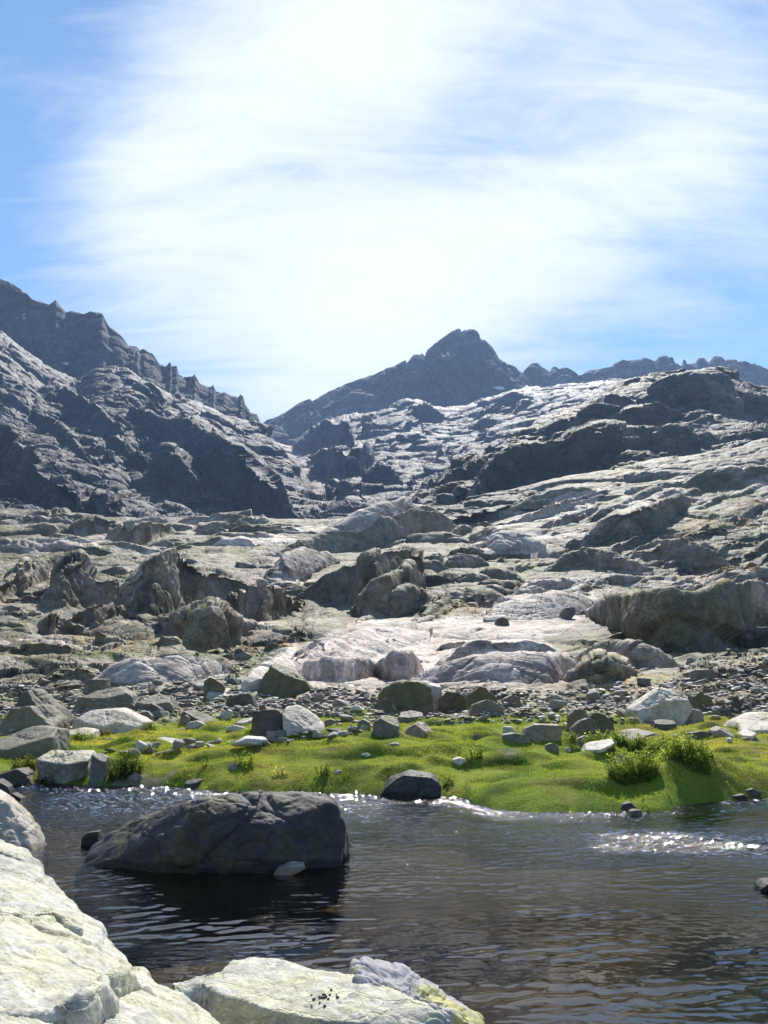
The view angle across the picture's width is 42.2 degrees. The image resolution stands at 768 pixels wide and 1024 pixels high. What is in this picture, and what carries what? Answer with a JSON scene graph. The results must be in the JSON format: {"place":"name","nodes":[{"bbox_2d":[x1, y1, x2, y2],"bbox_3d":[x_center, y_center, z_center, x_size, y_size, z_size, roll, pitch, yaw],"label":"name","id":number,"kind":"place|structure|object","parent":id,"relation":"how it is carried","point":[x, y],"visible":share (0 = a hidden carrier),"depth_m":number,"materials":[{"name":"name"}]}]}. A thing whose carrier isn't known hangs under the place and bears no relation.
{"place":"outdoors","nodes":[
{"label":"outdoors","id":0,"kind":"place"},
{"bbox_2d":[0,279,259,421],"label":"mountain ridge","id":1,"kind":"structure","parent":0,"point":[54,335],"depth_m":949.64,"materials":[{"name":"stone"}]},
{"bbox_2d":[0,331,309,518],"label":"mountainside","id":2,"kind":"structure","parent":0,"point":[111,441],"depth_m":544.37,"materials":[{"name":"grey stone"}]},
{"bbox_2d":[0,438,767,725],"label":"rock slope","id":3,"kind":"structure","parent":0,"point":[402,571],"depth_m":130.85,"materials":[{"name":"stone"}]},
{"bbox_2d":[73,624,84,632],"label":"boulder","id":4,"kind":"object","parent":3,"relation":"on","point":[77,628],"visible":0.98,"depth_m":100.14,"materials":[{"name":"stone"}]},
{"bbox_2d":[83,678,110,693],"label":"boulder","id":5,"kind":"object","parent":3,"relation":"on","point":[92,685],"visible":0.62,"depth_m":45.75,"materials":[{"name":"stone"}]},
{"bbox_2d":[94,632,106,642],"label":"boulder","id":6,"kind":"object","parent":3,"relation":"on","point":[99,637],"visible":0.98,"depth_m":88.80,"materials":[{"name":"stone"}]},
{"bbox_2d":[203,677,225,698],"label":"boulder","id":7,"kind":"object","parent":3,"relation":"on","point":[212,684],"visible":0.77,"depth_m":39.93,"materials":[{"name":"stone"}]},
{"bbox_2d":[219,709,232,719],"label":"stone","id":8,"kind":"object","parent":3,"relation":"on","point":[226,714],"visible":0.88,"depth_m":31.02,"materials":[{"name":"grey stone"}]},
{"bbox_2d":[226,678,241,684],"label":"stone","id":9,"kind":"object","parent":3,"relation":"on","point":[233,681],"visible":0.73,"depth_m":44.05,"materials":[{"name":"grey stone"}]},
{"bbox_2d":[234,652,252,659],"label":"boulder","id":10,"kind":"object","parent":3,"relation":"on","point":[244,656],"visible":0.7,"depth_m":78.83,"materials":[{"name":"stone"}]},
{"bbox_2d":[241,676,261,692],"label":"stone","id":11,"kind":"object","parent":3,"relation":"on","point":[249,682],"visible":0.79,"depth_m":40.30,"materials":[{"name":"grey stone"}]},
{"bbox_2d":[333,698,350,707],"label":"stone","id":12,"kind":"object","parent":3,"relation":"on","point":[339,702],"visible":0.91,"depth_m":36.35,"materials":[{"name":"grey stone"}]},
{"bbox_2d":[0,482,767,735],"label":"rubble","id":13,"kind":"object","parent":3,"relation":"on","point":[62,694],"visible":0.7,"depth_m":40.06,"materials":[{"name":"stone"}]},
{"bbox_2d":[376,680,433,711],"bbox_3d":[0.723,6.534,34.730,2.061,1.353,1.903,0,-9,0],"label":"boulder","id":14,"kind":"object","parent":3,"relation":"on","point":[405,695],"visible":0.61,"depth_m":34.10,"materials":[{"name":"stone"}]},
{"bbox_2d":[428,683,441,709],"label":"boulder","id":15,"kind":"object","parent":3,"relation":"on","point":[436,689],"visible":0.43,"depth_m":36.80,"materials":[{"name":"stone"}]},
{"bbox_2d":[437,690,465,713],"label":"boulder","id":16,"kind":"object","parent":3,"relation":"on","point":[449,700],"visible":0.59,"depth_m":35.97,"materials":[{"name":"stone"}]},
{"bbox_2d":[494,617,509,625],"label":"boulder","id":17,"kind":"object","parent":3,"relation":"on","point":[501,621],"visible":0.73,"depth_m":97.71,"materials":[{"name":"stone"}]},
{"bbox_2d":[559,607,574,618],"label":"boulder","id":18,"kind":"object","parent":3,"relation":"on","point":[567,613],"visible":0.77,"depth_m":103.59,"materials":[{"name":"stone"}]},
{"bbox_2d":[586,688,601,701],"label":"stone","id":19,"kind":"object","parent":3,"relation":"on","point":[593,694],"visible":0.88,"depth_m":41.70,"materials":[{"name":"grey stone"}]},
{"bbox_2d":[637,678,650,685],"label":"stone","id":20,"kind":"object","parent":3,"relation":"on","point":[644,681],"visible":0.9,"depth_m":45.61,"materials":[{"name":"grey stone"}]},
{"bbox_2d":[683,669,717,680],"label":"boulder","id":21,"kind":"object","parent":3,"relation":"on","point":[698,674],"visible":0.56,"depth_m":47.05,"materials":[{"name":"stone"}]},
{"bbox_2d":[753,627,767,634],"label":"stone","id":22,"kind":"object","parent":3,"relation":"on","point":[760,630],"visible":1,"depth_m":87.09,"materials":[{"name":"grey stone"}]},
{"bbox_2d":[0,695,767,813],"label":"meadow","id":23,"kind":"structure","parent":0,"point":[532,802],"depth_m":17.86,"materials":[{"name":"green plant"}]},
{"bbox_2d":[0,767,34,784],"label":"boulder","id":24,"kind":"object","parent":23,"relation":"on","point":[22,776],"visible":0.48,"depth_m":18.32,"materials":[{"name":"stone"}]},
{"bbox_2d":[8,753,37,770],"bbox_3d":[-6.885,4.797,19.021,0.634,0.368,0.414,0,-9,0],"label":"leafy plant","id":25,"kind":"object","parent":23,"relation":"on","point":[31,764],"visible":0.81,"depth_m":19.01,"materials":[{"name":"green plant"}]},
{"bbox_2d":[0,725,69,758],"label":"boulder","id":26,"kind":"object","parent":23,"relation":"on","point":[37,740],"visible":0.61,"depth_m":20.63,"materials":[{"name":"stone"}]},
{"bbox_2d":[0,704,70,732],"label":"boulder","id":27,"kind":"object","parent":23,"relation":"on","point":[17,719],"visible":0.55,"depth_m":25.77,"materials":[{"name":"stone"}]},
{"bbox_2d":[14,688,74,725],"bbox_3d":[-9.817,5.692,28.726,1.423,1.192,1.577,0,-9,0],"label":"boulder","id":28,"kind":"object","parent":23,"relation":"on","point":[33,697],"visible":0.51,"depth_m":28.58,"materials":[{"name":"stone"}]},
{"bbox_2d":[32,746,78,783],"bbox_3d":[-6.064,4.751,18.592,0.967,0.735,0.586,-1,-9,8],"label":"leafy plant","id":29,"kind":"object","parent":23,"relation":"on","point":[41,780],"visible":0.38,"depth_m":18.43,"materials":[{"name":"green plant"}]},
{"bbox_2d":[36,750,95,783],"bbox_3d":[-5.908,4.907,18.748,1.037,0.811,1.204,0,-9,0],"label":"boulder","id":30,"kind":"object","parent":23,"relation":"on","point":[68,767],"visible":0.63,"depth_m":18.37,"materials":[{"name":"stone"}]},
{"bbox_2d":[70,729,94,740],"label":"leafy plant","id":31,"kind":"object","parent":23,"relation":"on","point":[78,736],"visible":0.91,"depth_m":24.09,"materials":[{"name":"green plant"}]},
{"bbox_2d":[69,727,99,739],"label":"boulder","id":32,"kind":"object","parent":23,"relation":"on","point":[95,732],"visible":0.38,"depth_m":24.84,"materials":[{"name":"stone"}]},
{"bbox_2d":[89,753,109,786],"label":"boulder","id":33,"kind":"object","parent":23,"relation":"on","point":[100,762],"visible":0.84,"depth_m":18.13,"materials":[{"name":"stone"}]},
{"bbox_2d":[73,687,138,709],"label":"boulder","id":34,"kind":"object","parent":23,"relation":"on","point":[111,694],"visible":0.6,"depth_m":33.40,"materials":[{"name":"stone"}]},
{"bbox_2d":[86,698,138,710],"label":"boulder","id":35,"kind":"object","parent":23,"relation":"on","point":[93,704],"visible":0.35,"depth_m":33.11,"materials":[{"name":"stone"}]},
{"bbox_2d":[72,708,153,733],"bbox_3d":[-7.361,5.692,26.889,1.941,0.764,1.720,0,-9,0],"label":"boulder","id":36,"kind":"object","parent":23,"relation":"on","point":[120,720],"visible":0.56,"depth_m":26.45,"materials":[{"name":"stone"}]},
{"bbox_2d":[107,746,148,782],"bbox_3d":[-4.750,4.637,18.314,0.843,0.661,0.452,0,-9,0],"label":"leafy plant","id":37,"kind":"object","parent":23,"relation":"on","point":[124,766],"visible":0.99,"depth_m":18.25,"materials":[{"name":"green plant"}]},
{"bbox_2d":[128,772,142,781],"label":"boulder","id":38,"kind":"object","parent":23,"relation":"on","point":[135,777],"visible":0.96,"depth_m":18.12,"materials":[{"name":"stone"}]},
{"bbox_2d":[136,740,148,751],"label":"stone","id":39,"kind":"object","parent":23,"relation":"on","point":[142,746],"visible":0.81,"depth_m":20.51,"materials":[{"name":"grey stone"}]},
{"bbox_2d":[146,703,163,712],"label":"boulder","id":40,"kind":"object","parent":23,"relation":"on","point":[152,707],"visible":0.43,"depth_m":31.84,"materials":[{"name":"stone"}]},
{"bbox_2d":[134,695,178,710],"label":"boulder","id":41,"kind":"object","parent":23,"relation":"on","point":[166,702],"visible":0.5,"depth_m":33.29,"materials":[{"name":"stone"}]},
{"bbox_2d":[152,711,168,718],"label":"stone","id":42,"kind":"object","parent":23,"relation":"on","point":[158,714],"visible":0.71,"depth_m":31.50,"materials":[{"name":"grey stone"}]},
{"bbox_2d":[172,739,184,749],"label":"stone","id":43,"kind":"object","parent":23,"relation":"on","point":[178,744],"visible":0.98,"depth_m":19.75,"materials":[{"name":"grey stone"}]},
{"bbox_2d":[184,778,202,788],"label":"boulder","id":44,"kind":"object","parent":23,"relation":"on","point":[192,783],"visible":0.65,"depth_m":17.68,"materials":[{"name":"stone"}]},
{"bbox_2d":[186,721,204,727],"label":"boulder","id":45,"kind":"object","parent":23,"relation":"on","point":[193,724],"visible":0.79,"depth_m":27.83,"materials":[{"name":"stone"}]},
{"bbox_2d":[180,709,215,722],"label":"boulder","id":46,"kind":"object","parent":23,"relation":"on","point":[193,715],"visible":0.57,"depth_m":29.11,"materials":[{"name":"stone"}]},
{"bbox_2d":[206,688,234,698],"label":"boulder","id":47,"kind":"object","parent":23,"relation":"on","point":[211,695],"visible":0.48,"depth_m":39.64,"materials":[{"name":"stone"}]},
{"bbox_2d":[226,693,257,707],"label":"boulder","id":48,"kind":"object","parent":23,"relation":"on","point":[246,699],"visible":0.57,"depth_m":34.30,"materials":[{"name":"stone"}]},
{"bbox_2d":[233,750,255,768],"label":"leafy plant","id":49,"kind":"object","parent":23,"relation":"on","point":[249,760],"visible":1,"depth_m":18.10,"materials":[{"name":"green plant"}]},
{"bbox_2d":[230,736,267,746],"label":"stone","id":50,"kind":"object","parent":23,"relation":"on","point":[247,741],"visible":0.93,"depth_m":19.34,"materials":[{"name":"grey stone"}]},
{"bbox_2d":[251,708,282,736],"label":"boulder","id":51,"kind":"object","parent":23,"relation":"on","point":[263,722],"visible":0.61,"depth_m":20.54,"materials":[{"name":"stone"}]},
{"bbox_2d":[258,663,313,698],"bbox_3d":[-3.932,7.011,40.528,2.198,1.717,2.295,0,-9,0],"label":"boulder","id":52,"kind":"object","parent":23,"relation":"on","point":[281,681],"visible":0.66,"depth_m":39.76,"materials":[{"name":"stone"}]},
{"bbox_2d":[282,705,324,735],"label":"boulder","id":53,"kind":"object","parent":23,"relation":"on","point":[297,718],"visible":0.69,"depth_m":20.56,"materials":[{"name":"stone"}]},
{"bbox_2d":[357,719,370,731],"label":"boulder","id":54,"kind":"object","parent":23,"relation":"on","point":[363,722],"visible":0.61,"depth_m":21.14,"materials":[{"name":"stone"}]},
{"bbox_2d":[372,715,399,737],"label":"boulder","id":55,"kind":"object","parent":23,"relation":"on","point":[384,726],"visible":0.87,"depth_m":20.36,"materials":[{"name":"stone"}]},
{"bbox_2d":[382,697,395,712],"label":"boulder","id":56,"kind":"object","parent":23,"relation":"on","point":[388,706],"visible":0.84,"depth_m":33.09,"materials":[{"name":"stone"}]},
{"bbox_2d":[380,769,440,798],"bbox_3d":[0.407,4.654,16.769,1.088,0.550,1.129,0,-9,0],"label":"boulder","id":57,"kind":"object","parent":23,"relation":"on","point":[411,784],"visible":0.66,"depth_m":16.38,"materials":[{"name":"stone"}]},
{"bbox_2d":[397,710,423,722],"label":"boulder","id":58,"kind":"object","parent":23,"relation":"on","point":[408,716],"visible":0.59,"depth_m":30.55,"materials":[{"name":"stone"}]},
{"bbox_2d":[404,722,432,737],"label":"boulder","id":59,"kind":"object","parent":23,"relation":"on","point":[417,729],"visible":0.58,"depth_m":21.06,"materials":[{"name":"stone"}]},
{"bbox_2d":[413,705,430,713],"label":"boulder","id":60,"kind":"object","parent":23,"relation":"on","point":[424,709],"visible":0.66,"depth_m":33.67,"materials":[{"name":"stone"}]},
{"bbox_2d":[463,744,484,761],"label":"leafy plant","id":61,"kind":"object","parent":23,"relation":"on","point":[479,753],"visible":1,"depth_m":18.02,"materials":[{"name":"green plant"}]},
{"bbox_2d":[465,686,497,709],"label":"boulder","id":62,"kind":"object","parent":23,"relation":"on","point":[475,694],"visible":0.57,"depth_m":34.71,"materials":[{"name":"stone"}]},
{"bbox_2d":[468,700,504,715],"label":"boulder","id":63,"kind":"object","parent":23,"relation":"on","point":[485,705],"visible":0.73,"depth_m":31.79,"materials":[{"name":"stone"}]},
{"bbox_2d":[501,694,520,707],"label":"boulder","id":64,"kind":"object","parent":23,"relation":"on","point":[512,698],"visible":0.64,"depth_m":34.44,"materials":[{"name":"stone"}]},
{"bbox_2d":[500,732,531,743],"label":"boulder","id":65,"kind":"object","parent":23,"relation":"on","point":[515,737],"visible":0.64,"depth_m":19.35,"materials":[{"name":"stone"}]},
{"bbox_2d":[522,723,561,742],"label":"boulder","id":66,"kind":"object","parent":23,"relation":"on","point":[537,732],"visible":0.76,"depth_m":20.29,"materials":[{"name":"stone"}]},
{"bbox_2d":[544,743,558,752],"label":"boulder","id":67,"kind":"object","parent":23,"relation":"on","point":[551,747],"visible":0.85,"depth_m":18.47,"materials":[{"name":"stone"}]},
{"bbox_2d":[543,694,565,702],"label":"stone","id":68,"kind":"object","parent":23,"relation":"on","point":[551,697],"visible":0.57,"depth_m":35.03,"materials":[{"name":"grey stone"}]},
{"bbox_2d":[549,700,568,710],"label":"stone","id":69,"kind":"object","parent":23,"relation":"on","point":[558,705],"visible":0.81,"depth_m":33.05,"materials":[{"name":"grey stone"}]},
{"bbox_2d":[566,708,586,732],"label":"boulder","id":70,"kind":"object","parent":23,"relation":"on","point":[575,715],"visible":0.45,"depth_m":25.41,"materials":[{"name":"stone"}]},
{"bbox_2d":[568,718,601,738],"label":"boulder","id":71,"kind":"object","parent":23,"relation":"on","point":[581,727],"visible":0.57,"depth_m":21.16,"materials":[{"name":"stone"}]},
{"bbox_2d":[581,739,613,752],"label":"boulder","id":72,"kind":"object","parent":23,"relation":"on","point":[600,746],"visible":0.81,"depth_m":18.91,"materials":[{"name":"stone"}]},
{"bbox_2d":[582,729,616,752],"bbox_3d":[4.388,4.673,20.271,0.756,0.528,0.482,0,-9,0],"label":"leafy plant","id":73,"kind":"object","parent":23,"relation":"on","point":[597,738],"visible":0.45,"depth_m":20.27,"materials":[{"name":"green plant"}]},
{"bbox_2d":[586,712,615,739],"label":"boulder","id":74,"kind":"object","parent":23,"relation":"on","point":[603,722],"visible":0.46,"depth_m":22.07,"materials":[{"name":"stone"}]},
{"bbox_2d":[599,742,665,785],"bbox_3d":[3.961,4.011,15.843,1.094,0.658,0.591,0,-9,0],"label":"leafy plant","id":75,"kind":"object","parent":23,"relation":"on","point":[635,771],"visible":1,"depth_m":15.78,"materials":[{"name":"green plant"}]},
{"bbox_2d":[604,731,662,753],"bbox_3d":[5.246,4.838,20.917,1.273,0.487,0.729,0,-9,0],"label":"leafy plant","id":76,"kind":"object","parent":23,"relation":"on","point":[622,741],"visible":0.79,"depth_m":20.81,"materials":[{"name":"green plant"}]},
{"bbox_2d":[618,729,654,740],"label":"boulder","id":77,"kind":"object","parent":23,"relation":"on","point":[636,731],"visible":0.46,"depth_m":23.22,"materials":[{"name":"stone"}]},
{"bbox_2d":[624,688,692,725],"bbox_3d":[8.175,5.870,29.667,1.828,1.252,1.676,0,-9,0],"label":"boulder","id":78,"kind":"object","parent":23,"relation":"on","point":[675,706],"visible":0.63,"depth_m":29.12,"materials":[{"name":"stone"}]},
{"bbox_2d":[651,719,676,729],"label":"boulder","id":79,"kind":"object","parent":23,"relation":"on","point":[662,724],"visible":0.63,"depth_m":27.17,"materials":[{"name":"stone"}]},
{"bbox_2d":[654,731,715,775],"bbox_3d":[4.949,3.974,16.390,0.978,0.721,0.595,0,-9,0],"label":"leafy plant","id":80,"kind":"object","parent":23,"relation":"on","point":[677,751],"visible":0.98,"depth_m":16.32,"materials":[{"name":"green plant"}]},
{"bbox_2d":[685,709,703,724],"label":"boulder","id":81,"kind":"object","parent":23,"relation":"on","point":[695,716],"visible":0.32,"depth_m":29.26,"materials":[{"name":"stone"}]},
{"bbox_2d":[684,731,711,739],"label":"boulder","id":82,"kind":"object","parent":23,"relation":"on","point":[699,734],"visible":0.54,"depth_m":23.23,"materials":[{"name":"stone"}]},
{"bbox_2d":[681,734,716,758],"bbox_3d":[5.253,3.942,16.727,0.684,0.436,0.435,0,-9,0],"label":"leafy plant","id":83,"kind":"object","parent":23,"relation":"on","point":[711,751],"visible":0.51,"depth_m":16.68,"materials":[{"name":"green plant"}]},
{"bbox_2d":[688,691,713,710],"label":"boulder","id":84,"kind":"object","parent":23,"relation":"on","point":[697,699],"visible":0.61,"depth_m":33.96,"materials":[{"name":"stone"}]},
{"bbox_2d":[708,726,734,737],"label":"boulder","id":85,"kind":"object","parent":23,"relation":"on","point":[718,731],"visible":0.64,"depth_m":23.17,"materials":[{"name":"stone"}]},
{"bbox_2d":[723,712,767,733],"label":"boulder","id":86,"kind":"object","parent":23,"relation":"on","point":[757,722],"visible":0.59,"depth_m":26.81,"materials":[{"name":"stone"}]},
{"bbox_2d":[738,729,756,739],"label":"boulder","id":87,"kind":"object","parent":23,"relation":"on","point":[751,735],"visible":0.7,"depth_m":23.89,"materials":[{"name":"stone"}]},
{"bbox_2d":[0,0,767,422],"label":"sky","id":88,"kind":"structure","parent":0,"point":[282,204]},
{"bbox_2d":[13,783,767,1023],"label":"pond","id":89,"kind":"structure","parent":0,"point":[493,916],"depth_m":8.79,"materials":[{"name":"liquid"}]},
{"bbox_2d":[0,778,15,794],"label":"boulder","id":90,"kind":"object","parent":89,"relation":"in","point":[6,786],"visible":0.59,"depth_m":16.66,"materials":[{"name":"stone"}]},
{"bbox_2d":[0,790,46,851],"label":"boulder","id":91,"kind":"object","parent":89,"relation":"in","point":[20,826],"visible":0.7,"depth_m":11.56,"materials":[{"name":"stone"}]},
{"bbox_2d":[81,830,102,845],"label":"boulder","id":92,"kind":"object","parent":89,"relation":"in","point":[91,838],"visible":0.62,"depth_m":11.85,"materials":[{"name":"stone"}]},
{"bbox_2d":[273,861,305,874],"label":"boulder","id":93,"kind":"object","parent":89,"relation":"in","point":[292,868],"visible":0.88,"depth_m":10.09,"materials":[{"name":"stone"}]},
{"bbox_2d":[620,801,635,810],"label":"boulder","id":94,"kind":"object","parent":89,"relation":"on","point":[626,805],"visible":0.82,"depth_m":14.71,"materials":[{"name":"stone"}]},
{"bbox_2d":[628,809,642,815],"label":"boulder","id":95,"kind":"object","parent":89,"relation":"in","point":[634,812],"visible":0.77,"depth_m":14.29,"materials":[{"name":"stone"}]},
{"bbox_2d":[745,788,761,797],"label":"boulder","id":96,"kind":"object","parent":89,"relation":"on","point":[754,793],"visible":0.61,"depth_m":16.25,"materials":[{"name":"stone"}]},
{"bbox_2d":[753,877,767,891],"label":"boulder","id":97,"kind":"object","parent":89,"relation":"in","point":[760,884],"visible":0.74,"depth_m":9.39,"materials":[{"name":"stone"}]},
{"bbox_2d":[263,328,530,444],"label":"mountain peak","id":98,"kind":"structure","parent":0,"point":[456,367],"depth_m":1413.45,"materials":[{"name":"stone"}]},
{"bbox_2d":[278,378,623,518],"bbox_3d":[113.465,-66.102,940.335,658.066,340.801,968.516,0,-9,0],"label":"mountain apron","id":99,"kind":"object","parent":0,"point":[408,448],"visible":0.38,"depth_m":940.97,"materials":[{"name":"grey stone"}]},
{"bbox_2d":[410,366,767,523],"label":"hillside","id":100,"kind":"structure","parent":0,"point":[654,415],"depth_m":386.87,"materials":[{"name":"grey stone"}]},
{"bbox_2d":[523,355,767,387],"bbox_3d":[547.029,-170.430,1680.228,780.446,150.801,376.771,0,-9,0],"label":"mountain crest","id":101,"kind":"object","parent":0,"point":[535,374],"visible":0.17,"depth_m":1585.49,"materials":[{"name":"stone"}]},
{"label":"pond bed","id":102,"kind":"structure","parent":0,"visible":0},
{"bbox_2d":[0,839,219,1023],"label":"foreground slab","id":103,"kind":"structure","parent":102,"relation":"on","point":[63,959],"depth_m":4.43,"materials":[{"name":"stone"}]},
{"bbox_2d":[141,985,165,999],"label":"rock","id":104,"kind":"object","parent":103,"relation":"on","point":[150,990],"visible":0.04,"depth_m":4.53,"materials":[{"name":"stone"}]},
{"bbox_2d":[84,790,350,873],"bbox_3d":[-1.873,3.725,11.003,2.980,1.325,1.785,0,-9,0],"label":"boulder","id":105,"kind":"object","parent":102,"relation":"on","point":[258,831],"visible":0.52,"depth_m":10.39,"materials":[{"name":"stone"}]},
{"bbox_2d":[171,957,452,1023],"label":"foreground rock","id":106,"kind":"object","parent":102,"relation":"on","point":[253,990],"visible":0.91,"depth_m":5.17,"materials":[{"name":"stone"}]},
{"bbox_2d":[350,956,484,1023],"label":"rock","id":107,"kind":"object","parent":102,"relation":"on","point":[403,978],"visible":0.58,"depth_m":5.48,"materials":[{"name":"stone"}]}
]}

